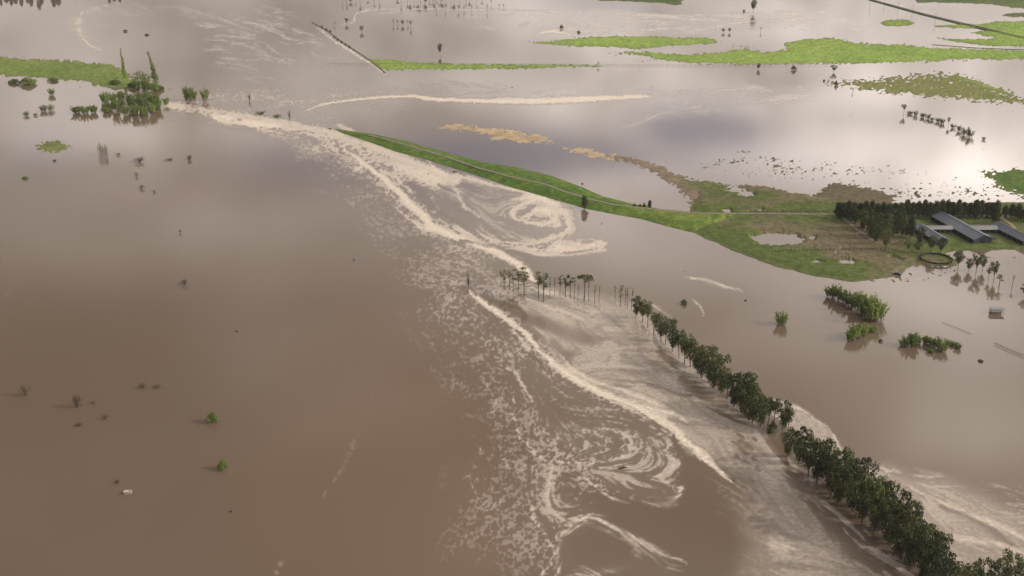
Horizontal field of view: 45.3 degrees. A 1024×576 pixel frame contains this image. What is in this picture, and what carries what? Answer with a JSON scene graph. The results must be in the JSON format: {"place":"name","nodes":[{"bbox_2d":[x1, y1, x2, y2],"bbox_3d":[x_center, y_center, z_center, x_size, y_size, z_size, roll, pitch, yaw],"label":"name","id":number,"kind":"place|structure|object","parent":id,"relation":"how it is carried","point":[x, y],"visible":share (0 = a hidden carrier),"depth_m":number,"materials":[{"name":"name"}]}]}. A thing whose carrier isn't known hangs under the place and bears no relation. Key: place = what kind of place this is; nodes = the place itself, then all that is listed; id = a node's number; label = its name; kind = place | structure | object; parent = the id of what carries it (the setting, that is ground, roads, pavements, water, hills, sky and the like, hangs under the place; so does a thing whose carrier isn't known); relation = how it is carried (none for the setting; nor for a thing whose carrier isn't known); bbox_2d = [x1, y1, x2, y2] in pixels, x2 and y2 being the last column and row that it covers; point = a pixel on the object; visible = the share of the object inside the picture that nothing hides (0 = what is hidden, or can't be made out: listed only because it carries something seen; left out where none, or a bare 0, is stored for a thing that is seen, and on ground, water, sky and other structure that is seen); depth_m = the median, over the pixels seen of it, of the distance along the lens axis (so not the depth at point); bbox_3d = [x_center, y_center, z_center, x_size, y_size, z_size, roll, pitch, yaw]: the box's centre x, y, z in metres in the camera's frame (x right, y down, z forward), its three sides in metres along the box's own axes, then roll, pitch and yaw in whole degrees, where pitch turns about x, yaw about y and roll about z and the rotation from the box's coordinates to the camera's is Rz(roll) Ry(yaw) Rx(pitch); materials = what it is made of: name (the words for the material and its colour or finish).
{"place":"outdoors","nodes":[
{"label":"outdoors","id":0,"kind":"place"},
{"bbox_2d":[0,0,1023,575],"bbox_3d":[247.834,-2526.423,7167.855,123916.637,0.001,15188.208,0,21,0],"label":"water","id":1,"kind":"structure","parent":0,"point":[352,360],"depth_m":613.54,"materials":[{"name":"brown liquid"}]},
{"bbox_2d":[0,0,1023,296],"bbox_3d":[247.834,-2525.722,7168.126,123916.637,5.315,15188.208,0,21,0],"label":"ground","id":2,"kind":"structure","parent":0,"point":[740,224],"depth_m":826.34,"materials":[{"name":"green plant"}]},
{"bbox_2d":[18,77,36,84],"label":"bush","id":3,"kind":"object","parent":2,"relation":"on","point":[27,81],"visible":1,"depth_m":1113.28,"materials":[{"name":"green plant"}]},
{"bbox_2d":[99,91,111,102],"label":"shrub","id":4,"kind":"object","parent":2,"relation":"on","point":[104,96],"visible":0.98,"depth_m":1042.05,"materials":[{"name":"green plant"}]},
{"bbox_2d":[111,97,119,111],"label":"shrub","id":5,"kind":"object","parent":2,"relation":"on","point":[115,104],"visible":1,"depth_m":1011.52,"materials":[{"name":"green plant"}]},
{"bbox_2d":[131,70,152,90],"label":"shrub","id":6,"kind":"object","parent":2,"relation":"on","point":[144,82],"visible":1,"depth_m":1089.81,"materials":[{"name":"green plant"}]},
{"bbox_2d":[146,52,158,84],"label":"leaning tree","id":7,"kind":"object","parent":2,"relation":"on","point":[153,71],"visible":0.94,"depth_m":1107.10,"materials":[{"name":"green plant"}]},
{"bbox_2d":[206,412,218,422],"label":"bush","id":8,"kind":"object","parent":2,"relation":"on","point":[212,417],"visible":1,"depth_m":495.34,"materials":[{"name":"green plant"}]},
{"bbox_2d":[518,267,529,295],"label":"slender tree","id":9,"kind":"object","parent":2,"relation":"on","point":[524,272],"visible":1,"depth_m":623.77,"materials":[{"name":"green plant"}]},
{"bbox_2d":[537,273,548,301],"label":"slender tree","id":10,"kind":"object","parent":2,"relation":"on","point":[543,279],"visible":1,"depth_m":614.64,"materials":[{"name":"green plant"}]},
{"bbox_2d":[333,63,826,65],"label":"fence","id":11,"kind":"object","parent":2,"relation":"on","point":[571,64],"visible":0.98,"depth_m":1200.78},
{"bbox_2d":[577,274,593,299],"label":"umbrella tree","id":12,"kind":"object","parent":2,"relation":"on","point":[584,276],"visible":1,"depth_m":617.80,"materials":[{"name":"green plant"}]},
{"bbox_2d":[631,295,644,317],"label":"gum tree","id":13,"kind":"object","parent":2,"relation":"on","point":[636,307],"visible":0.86,"depth_m":596.10,"materials":[{"name":"green plant"}]},
{"bbox_2d":[638,300,652,327],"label":"gum tree","id":14,"kind":"object","parent":2,"relation":"on","point":[649,307],"visible":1,"depth_m":585.63,"materials":[{"name":"green plant"}]},
{"bbox_2d":[652,312,668,340],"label":"gum tree","id":15,"kind":"object","parent":2,"relation":"on","point":[659,317],"visible":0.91,"depth_m":569.73,"materials":[{"name":"green plant"}]},
{"bbox_2d":[660,320,670,344],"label":"gum tree","id":16,"kind":"object","parent":2,"relation":"on","point":[665,329],"visible":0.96,"depth_m":565.29,"materials":[{"name":"green plant"}]},
{"bbox_2d":[667,327,678,351],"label":"gum tree","id":17,"kind":"object","parent":2,"relation":"on","point":[672,343],"visible":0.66,"depth_m":558.78,"materials":[{"name":"green plant"}]},
{"bbox_2d":[672,329,686,356],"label":"gum tree","id":18,"kind":"object","parent":2,"relation":"on","point":[677,338],"visible":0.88,"depth_m":551.95,"materials":[{"name":"green plant"}]},
{"bbox_2d":[679,333,693,363],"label":"gum tree","id":19,"kind":"object","parent":2,"relation":"on","point":[685,338],"visible":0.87,"depth_m":546.87,"materials":[{"name":"green plant"}]},
{"bbox_2d":[680,336,698,366],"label":"gum tree","id":20,"kind":"object","parent":2,"relation":"on","point":[688,345],"visible":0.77,"depth_m":543.33,"materials":[{"name":"green plant"}]},
{"bbox_2d":[685,343,704,372],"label":"gum tree","id":21,"kind":"object","parent":2,"relation":"on","point":[689,354],"visible":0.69,"depth_m":536.32,"materials":[{"name":"green plant"}]},
{"bbox_2d":[691,345,707,377],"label":"gum tree","id":22,"kind":"object","parent":2,"relation":"on","point":[701,366],"visible":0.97,"depth_m":532.51,"materials":[{"name":"green plant"}]},
{"bbox_2d":[702,351,719,382],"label":"gum tree","id":23,"kind":"object","parent":2,"relation":"on","point":[713,354],"visible":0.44,"depth_m":527.17,"materials":[{"name":"green plant"}]},
{"bbox_2d":[704,358,723,387],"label":"gum tree","id":24,"kind":"object","parent":2,"relation":"on","point":[711,374],"visible":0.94,"depth_m":522.07,"materials":[{"name":"green plant"}]},
{"bbox_2d":[715,365,731,393],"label":"gum tree","id":25,"kind":"object","parent":2,"relation":"on","point":[725,372],"visible":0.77,"depth_m":518.25,"materials":[{"name":"green plant"}]},
{"bbox_2d":[717,373,734,398],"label":"gum tree","id":26,"kind":"object","parent":2,"relation":"on","point":[723,377],"visible":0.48,"depth_m":514.92,"materials":[{"name":"green plant"}]},
{"bbox_2d":[722,372,745,406],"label":"gum tree","id":27,"kind":"object","parent":2,"relation":"on","point":[732,398],"visible":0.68,"depth_m":505.85,"materials":[{"name":"green plant"}]},
{"bbox_2d":[732,371,758,407],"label":"gum tree","id":28,"kind":"object","parent":2,"relation":"on","point":[745,376],"visible":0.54,"depth_m":500.45,"materials":[{"name":"green plant"}]},
{"bbox_2d":[736,381,758,416],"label":"gum tree","id":29,"kind":"object","parent":2,"relation":"on","point":[744,388],"visible":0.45,"depth_m":496.75,"materials":[{"name":"green plant"}]},
{"bbox_2d":[740,382,765,423],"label":"gum tree","id":30,"kind":"object","parent":2,"relation":"on","point":[750,414],"visible":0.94,"depth_m":491.11,"materials":[{"name":"green plant"}]},
{"bbox_2d":[754,397,770,426],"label":"gum tree","id":31,"kind":"object","parent":2,"relation":"on","point":[764,408],"visible":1,"depth_m":489.36,"materials":[{"name":"green plant"}]},
{"bbox_2d":[774,310,788,325],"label":"shrub","id":32,"kind":"object","parent":2,"relation":"on","point":[783,319],"visible":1,"depth_m":589.94,"materials":[{"name":"green plant"}]},
{"bbox_2d":[776,400,794,429],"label":"gum tree","id":33,"kind":"object","parent":2,"relation":"on","point":[784,423],"visible":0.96,"depth_m":487.73,"materials":[{"name":"green plant"}]},
{"bbox_2d":[781,408,794,430],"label":"gum tree","id":34,"kind":"object","parent":2,"relation":"on","point":[789,418],"visible":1,"depth_m":484.90,"materials":[{"name":"green plant"}]},
{"bbox_2d":[782,427,797,456],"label":"gum tree","id":35,"kind":"object","parent":2,"relation":"on","point":[789,445],"visible":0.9,"depth_m":467.56,"materials":[{"name":"green plant"}]},
{"bbox_2d":[793,426,813,463],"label":"gum tree","id":36,"kind":"object","parent":2,"relation":"on","point":[797,432],"visible":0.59,"depth_m":461.42,"materials":[{"name":"green plant"}]},
{"bbox_2d":[793,433,821,474],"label":"gum tree","id":37,"kind":"object","parent":2,"relation":"on","point":[806,457],"visible":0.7,"depth_m":454.36,"materials":[{"name":"green plant"}]},
{"bbox_2d":[807,439,832,482],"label":"gum tree","id":38,"kind":"object","parent":2,"relation":"on","point":[818,468],"visible":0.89,"depth_m":447.55,"materials":[{"name":"green plant"}]},
{"bbox_2d":[821,452,839,493],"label":"gum tree","id":39,"kind":"object","parent":2,"relation":"on","point":[828,461],"visible":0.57,"depth_m":440.06,"materials":[{"name":"green plant"}]},
{"bbox_2d":[822,437,839,475],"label":"gum tree","id":40,"kind":"object","parent":2,"relation":"on","point":[830,441],"visible":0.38,"depth_m":449.50,"materials":[{"name":"green plant"}]},
{"bbox_2d":[824,463,854,503],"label":"gum tree","id":41,"kind":"object","parent":2,"relation":"on","point":[836,483],"visible":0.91,"depth_m":433.00,"materials":[{"name":"green plant"}]},
{"bbox_2d":[836,288,847,302],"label":"shrub","id":42,"kind":"object","parent":2,"relation":"on","point":[840,297],"visible":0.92,"depth_m":617.68,"materials":[{"name":"green plant"}]},
{"bbox_2d":[832,446,857,473],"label":"gum tree","id":43,"kind":"object","parent":2,"relation":"on","point":[843,452],"visible":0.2,"depth_m":443.86,"materials":[{"name":"green plant"}]},
{"bbox_2d":[831,453,860,487],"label":"gum tree","id":44,"kind":"object","parent":2,"relation":"on","point":[849,463],"visible":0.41,"depth_m":435.16,"materials":[{"name":"green plant"}]},
{"bbox_2d":[845,328,857,340],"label":"shrub","id":45,"kind":"object","parent":2,"relation":"on","point":[850,335],"visible":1,"depth_m":572.17,"materials":[{"name":"green plant"}]},
{"bbox_2d":[845,205,857,221],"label":"windbreak tree","id":46,"kind":"object","parent":2,"relation":"on","point":[850,211],"visible":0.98,"depth_m":735.04,"materials":[{"name":"green plant"}]},
{"bbox_2d":[841,471,865,511],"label":"gum tree","id":47,"kind":"object","parent":2,"relation":"on","point":[851,504],"visible":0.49,"depth_m":429.06,"materials":[{"name":"green plant"}]},
{"bbox_2d":[848,292,863,310],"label":"shrub","id":48,"kind":"object","parent":2,"relation":"on","point":[853,301],"visible":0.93,"depth_m":607.13,"materials":[{"name":"green plant"}]},
{"bbox_2d":[851,208,861,223],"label":"gum tree","id":49,"kind":"object","parent":2,"relation":"on","point":[857,211],"visible":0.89,"depth_m":731.87,"materials":[{"name":"green plant"}]},
{"bbox_2d":[848,323,865,338],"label":"shrub","id":50,"kind":"object","parent":2,"relation":"on","point":[853,328],"visible":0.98,"depth_m":574.67,"materials":[{"name":"green plant"}]},
{"bbox_2d":[843,471,880,524],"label":"gum tree","id":51,"kind":"object","parent":2,"relation":"on","point":[860,505],"visible":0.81,"depth_m":420.55,"materials":[{"name":"green plant"}]},
{"bbox_2d":[858,207,869,229],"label":"gum tree","id":52,"kind":"object","parent":2,"relation":"on","point":[865,215],"visible":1,"depth_m":719.31,"materials":[{"name":"green plant"}]},
{"bbox_2d":[857,296,873,316],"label":"shrub","id":53,"kind":"object","parent":2,"relation":"on","point":[862,301],"visible":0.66,"depth_m":599.29,"materials":[{"name":"green plant"}]},
{"bbox_2d":[855,457,879,501],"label":"gum tree","id":54,"kind":"object","parent":2,"relation":"on","point":[863,468],"visible":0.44,"depth_m":431.09,"materials":[{"name":"green plant"}]},
{"bbox_2d":[863,296,882,322],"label":"shrub","id":55,"kind":"object","parent":2,"relation":"on","point":[872,310],"visible":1,"depth_m":592.43,"materials":[{"name":"green plant"}]},
{"bbox_2d":[866,214,879,237],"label":"gum tree","id":56,"kind":"object","parent":2,"relation":"on","point":[870,227],"visible":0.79,"depth_m":706.16,"materials":[{"name":"green plant"}]},
{"bbox_2d":[870,224,883,240],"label":"gum tree","id":57,"kind":"object","parent":2,"relation":"on","point":[876,232],"visible":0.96,"depth_m":696.49,"materials":[{"name":"green plant"}]},
{"bbox_2d":[863,480,893,534],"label":"gum tree","id":58,"kind":"object","parent":2,"relation":"on","point":[875,496],"visible":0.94,"depth_m":414.66,"materials":[{"name":"green plant"}]},
{"bbox_2d":[875,212,888,236],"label":"gum tree","id":59,"kind":"object","parent":2,"relation":"on","point":[881,218],"visible":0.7,"depth_m":705.53,"materials":[{"name":"green plant"}]},
{"bbox_2d":[875,300,890,321],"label":"shrub","id":60,"kind":"object","parent":2,"relation":"on","point":[883,309],"visible":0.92,"depth_m":594.49,"materials":[{"name":"green plant"}]},
{"bbox_2d":[879,228,892,249],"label":"gum tree","id":61,"kind":"object","parent":2,"relation":"on","point":[887,240],"visible":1,"depth_m":687.66,"materials":[{"name":"green plant"}]},
{"bbox_2d":[882,213,893,236],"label":"gum tree","id":62,"kind":"object","parent":2,"relation":"on","point":[889,221],"visible":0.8,"depth_m":703.77,"materials":[{"name":"green plant"}]},
{"bbox_2d":[876,480,900,528],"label":"gum tree","id":63,"kind":"object","parent":2,"relation":"on","point":[889,483],"visible":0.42,"depth_m":416.68,"materials":[{"name":"green plant"}]},
{"bbox_2d":[879,499,909,543],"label":"gum tree","id":64,"kind":"object","parent":2,"relation":"on","point":[887,528],"visible":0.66,"depth_m":409.62,"materials":[{"name":"green plant"}]},
{"bbox_2d":[889,207,900,236],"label":"windbreak tree","id":65,"kind":"object","parent":2,"relation":"on","point":[895,218],"visible":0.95,"depth_m":706.96,"materials":[{"name":"green plant"}]},
{"bbox_2d":[884,509,918,559],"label":"gum tree","id":66,"kind":"object","parent":2,"relation":"on","point":[897,548],"visible":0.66,"depth_m":401.17,"materials":[{"name":"green plant"}]},
{"bbox_2d":[890,488,915,539],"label":"gum tree","id":67,"kind":"object","parent":2,"relation":"on","point":[904,493],"visible":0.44,"depth_m":409.55,"materials":[{"name":"green plant"}]},
{"bbox_2d":[899,214,908,236],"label":"gum tree","id":68,"kind":"object","parent":2,"relation":"on","point":[902,227],"visible":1,"depth_m":708.13,"materials":[{"name":"green plant"}]},
{"bbox_2d":[901,333,917,347],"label":"shrub","id":69,"kind":"object","parent":2,"relation":"on","point":[912,342],"visible":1,"depth_m":565.72,"materials":[{"name":"green plant"}]},
{"bbox_2d":[905,217,916,236],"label":"windbreak tree","id":70,"kind":"object","parent":2,"relation":"on","point":[911,228],"visible":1,"depth_m":706.78,"materials":[{"name":"green plant"}]},
{"bbox_2d":[899,499,926,535],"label":"gum tree","id":71,"kind":"object","parent":2,"relation":"on","point":[917,510],"visible":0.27,"depth_m":402.86,"materials":[{"name":"green plant"}]},
{"bbox_2d":[899,514,929,570],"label":"gum tree","id":72,"kind":"object","parent":2,"relation":"on","point":[909,552],"visible":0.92,"depth_m":393.83,"materials":[{"name":"green plant"}]},
{"bbox_2d":[916,226,925,241],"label":"gum tree","id":73,"kind":"object","parent":2,"relation":"on","point":[921,235],"visible":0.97,"depth_m":696.82,"materials":[{"name":"green plant"}]},
{"bbox_2d":[913,535,936,575],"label":"gum tree","id":74,"kind":"object","parent":2,"relation":"on","point":[923,551],"visible":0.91,"depth_m":386.63,"materials":[{"name":"green plant"}]},
{"bbox_2d":[913,522,940,562],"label":"gum tree","id":75,"kind":"object","parent":2,"relation":"on","point":[931,525],"visible":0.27,"depth_m":396.98,"materials":[{"name":"green plant"}]},
{"bbox_2d":[925,202,933,218],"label":"windbreak tree","id":76,"kind":"object","parent":2,"relation":"on","point":[930,207],"visible":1,"depth_m":739.70,"materials":[{"name":"green plant"}]},
{"bbox_2d":[914,222,949,244],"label":"farm shed","id":77,"kind":"structure","parent":2,"relation":"on","point":[928,231],"depth_m":706.30,"materials":[{"name":"black metal"}]},
{"bbox_2d":[928,235,937,252],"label":"gum tree","id":78,"kind":"object","parent":2,"relation":"on","point":[932,242],"visible":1,"depth_m":682.74,"materials":[{"name":"green plant"}]},
{"bbox_2d":[920,251,953,264],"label":"round pen","id":79,"kind":"object","parent":2,"relation":"on","point":[952,259],"visible":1,"depth_m":675.31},
{"bbox_2d":[926,225,953,232],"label":"link shed","id":80,"kind":"structure","parent":2,"relation":"on","point":[943,228],"depth_m":718.33,"materials":[{"name":"black metal"}]},
{"bbox_2d":[927,531,954,572],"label":"gum tree","id":81,"kind":"object","parent":2,"relation":"on","point":[943,538],"visible":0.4,"depth_m":390.81,"materials":[{"name":"green plant"}]},
{"bbox_2d":[927,543,957,575],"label":"gum tree","id":82,"kind":"object","parent":2,"relation":"on","point":[936,570],"visible":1,"depth_m":380.27,"materials":[{"name":"green plant"}]},
{"bbox_2d":[939,561,964,575],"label":"gum tree","id":83,"kind":"object","parent":2,"relation":"on","point":[956,573],"visible":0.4,"depth_m":387.09,"materials":[{"name":"green plant"}]},
{"bbox_2d":[954,200,962,217],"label":"windbreak tree","id":84,"kind":"object","parent":2,"relation":"on","point":[959,204],"visible":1,"depth_m":739.73,"materials":[{"name":"green plant"}]},
{"bbox_2d":[953,250,965,266],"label":"gum tree","id":85,"kind":"object","parent":2,"relation":"on","point":[959,257],"visible":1,"depth_m":661.95,"materials":[{"name":"green plant"}]},
{"bbox_2d":[930,210,992,243],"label":"farm shed","id":86,"kind":"structure","parent":2,"relation":"on","point":[967,232],"depth_m":714.26,"materials":[{"name":"black metal"}]},
{"bbox_2d":[954,565,971,575],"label":"gum tree","id":87,"kind":"object","parent":2,"relation":"on","point":[963,569],"visible":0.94,"depth_m":385.23,"materials":[{"name":"green plant"}]},
{"bbox_2d":[965,561,984,575],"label":"gum tree","id":88,"kind":"object","parent":2,"relation":"on","point":[974,570],"visible":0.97,"depth_m":385.40,"materials":[{"name":"green plant"}]},
{"bbox_2d":[971,199,981,217],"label":"windbreak tree","id":89,"kind":"object","parent":2,"relation":"on","point":[975,211],"visible":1,"depth_m":739.76,"materials":[{"name":"green plant"}]},
{"bbox_2d":[972,253,984,270],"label":"gum tree","id":90,"kind":"object","parent":2,"relation":"on","point":[977,262],"visible":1,"depth_m":654.70,"materials":[{"name":"green plant"}]},
{"bbox_2d":[969,225,997,232],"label":"link shed","id":91,"kind":"structure","parent":2,"relation":"on","point":[988,228],"depth_m":717.80,"materials":[{"name":"black metal"}]},
{"bbox_2d":[976,556,1001,575],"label":"gum tree","id":92,"kind":"object","parent":2,"relation":"on","point":[990,572],"visible":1,"depth_m":384.28,"materials":[{"name":"green plant"}]},
{"bbox_2d":[989,261,999,280],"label":"gum tree","id":93,"kind":"object","parent":2,"relation":"on","point":[994,268],"visible":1,"depth_m":644.47,"materials":[{"name":"green plant"}]},
{"bbox_2d":[991,206,1001,222],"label":"windbreak tree","id":94,"kind":"object","parent":2,"relation":"on","point":[997,211],"visible":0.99,"depth_m":731.12,"materials":[{"name":"green plant"}]},
{"bbox_2d":[991,221,1023,245],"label":"farm shed","id":95,"kind":"structure","parent":2,"relation":"on","point":[1013,234],"depth_m":709.12,"materials":[{"name":"black metal"}]},
{"bbox_2d":[996,547,1023,575],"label":"gum tree","id":96,"kind":"object","parent":2,"relation":"on","point":[1010,557],"visible":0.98,"depth_m":385.56,"materials":[{"name":"green plant"}]},
{"bbox_2d":[1014,203,1022,219],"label":"windbreak tree","id":97,"kind":"object","parent":2,"relation":"on","point":[1017,214],"visible":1,"depth_m":738.74,"materials":[{"name":"green plant"}]},
{"bbox_2d":[367,135,1012,216],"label":"levee track","id":98,"kind":"structure","parent":0,"point":[617,204],"depth_m":774.55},
{"bbox_2d":[841,217,872,240],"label":"farm track","id":99,"kind":"structure","parent":0,"point":[857,229],"depth_m":723.72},
{"bbox_2d":[871,0,1023,38],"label":"causeway","id":100,"kind":"structure","parent":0,"point":[947,19],"depth_m":1464.67,"materials":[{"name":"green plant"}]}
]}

